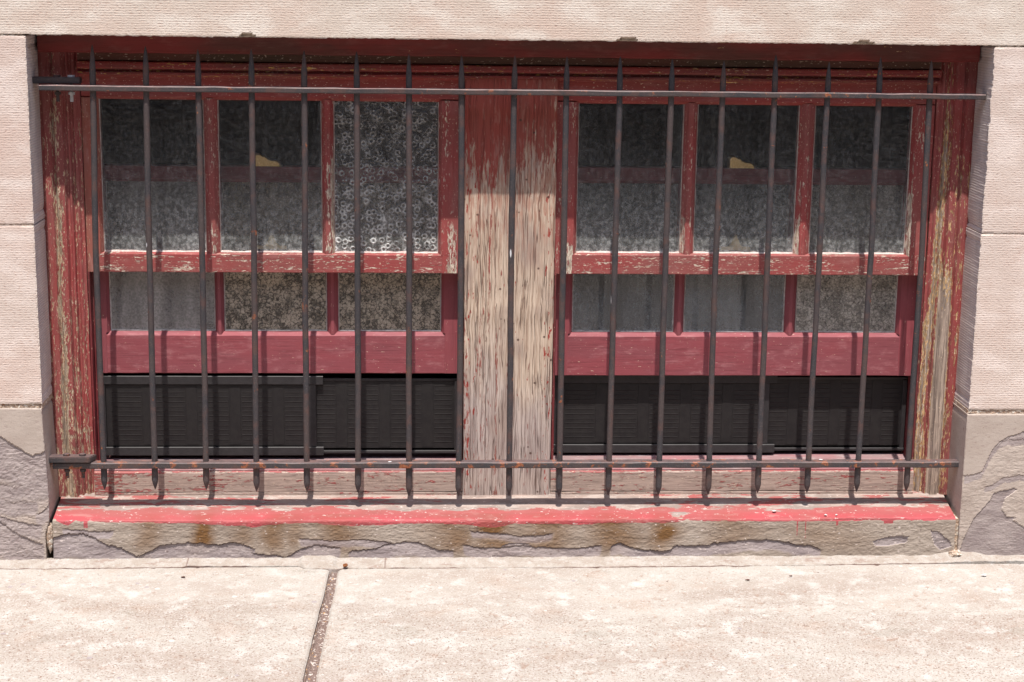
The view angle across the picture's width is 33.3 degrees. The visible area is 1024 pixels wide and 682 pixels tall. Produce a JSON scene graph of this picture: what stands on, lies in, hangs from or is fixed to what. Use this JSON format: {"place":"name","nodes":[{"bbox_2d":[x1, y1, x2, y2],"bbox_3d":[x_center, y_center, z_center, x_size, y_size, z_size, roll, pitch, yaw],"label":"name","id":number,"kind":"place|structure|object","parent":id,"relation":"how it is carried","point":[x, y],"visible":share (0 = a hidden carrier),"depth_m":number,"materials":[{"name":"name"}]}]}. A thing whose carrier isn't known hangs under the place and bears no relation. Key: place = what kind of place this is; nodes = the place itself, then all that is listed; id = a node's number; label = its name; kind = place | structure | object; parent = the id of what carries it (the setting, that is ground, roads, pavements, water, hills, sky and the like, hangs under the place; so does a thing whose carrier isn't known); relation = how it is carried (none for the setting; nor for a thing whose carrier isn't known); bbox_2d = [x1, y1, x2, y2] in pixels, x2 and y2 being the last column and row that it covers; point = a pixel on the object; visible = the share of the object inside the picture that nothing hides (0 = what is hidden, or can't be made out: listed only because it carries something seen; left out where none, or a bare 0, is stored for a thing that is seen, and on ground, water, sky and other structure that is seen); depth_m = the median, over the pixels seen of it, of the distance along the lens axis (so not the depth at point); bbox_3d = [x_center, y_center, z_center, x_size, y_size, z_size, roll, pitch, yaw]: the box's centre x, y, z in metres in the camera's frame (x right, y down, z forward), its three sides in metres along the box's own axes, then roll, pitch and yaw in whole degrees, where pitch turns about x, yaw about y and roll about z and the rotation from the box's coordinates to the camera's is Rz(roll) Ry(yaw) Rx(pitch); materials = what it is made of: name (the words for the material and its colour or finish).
{"place":"outdoors","nodes":[
{"label":"outdoors","id":0,"kind":"place"},
{"bbox_2d":[0,564,1023,681],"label":"pavement","id":1,"kind":"structure","parent":0,"point":[906,623],"depth_m":3.79,"materials":[{"name":"concrete"}]},
{"bbox_2d":[303,573,337,681],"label":"joint grit","id":2,"kind":"object","parent":1,"relation":"on","point":[311,671],"visible":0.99,"depth_m":3.74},
{"bbox_2d":[0,551,1023,573],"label":"mortar fillet","id":3,"kind":"object","parent":1,"relation":"on","point":[331,564],"visible":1,"depth_m":4.18,"materials":[{"name":"beige concrete"}]},
{"bbox_2d":[52,486,955,558],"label":"stone sill","id":4,"kind":"structure","parent":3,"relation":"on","point":[89,526],"depth_m":4.21,"materials":[{"name":"beige stone"}]},
{"label":"ground","id":5,"kind":"structure","parent":0,"visible":0},
{"bbox_2d":[101,99,909,451],"bbox_3d":[-0.040,-0.195,5.012,2.750,2.400,1.424,0,12,-3],"label":"room","id":6,"kind":"object","parent":5,"relation":"on","point":[279,133],"visible":0.02,"depth_m":5.63,"materials":[{"name":"paint"}]},
{"bbox_2d":[0,0,1023,559],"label":"stone wall","id":7,"kind":"structure","parent":5,"relation":"on","point":[984,498],"depth_m":4.00,"materials":[{"name":"stone"}]},
{"bbox_2d":[36,34,979,496],"bbox_3d":[-0.002,-0.196,4.224,2.255,1.173,0.150,0,12,-3],"label":"wooden window","id":8,"kind":"structure","parent":7,"relation":"attached to","point":[66,136],"depth_m":4.20,"materials":[{"name":"paint"}]},
{"bbox_2d":[104,376,456,455],"bbox_3d":[-0.584,0.187,4.295,0.902,0.205,0.016,0,12,-3],"label":"screen","id":9,"kind":"object","parent":8,"relation":"attached to","point":[230,410],"depth_m":4.29,"materials":[{"name":"black plastic"}]},
{"bbox_2d":[553,375,907,452],"bbox_3d":[0.558,0.185,4.376,0.913,0.205,0.016,0,12,-3],"label":"screen","id":10,"kind":"object","parent":8,"relation":"attached to","point":[735,414],"depth_m":4.38,"materials":[{"name":"black plastic"}]},
{"bbox_2d":[32,45,985,495],"bbox_3d":[-0.004,-0.149,4.119,2.252,1.092,0.048,0,12,-3],"label":"iron grille","id":11,"kind":"object","parent":7,"relation":"attached to","point":[84,461],"visible":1,"depth_m":4.11,"materials":[{"name":"black metal"}]}
]}

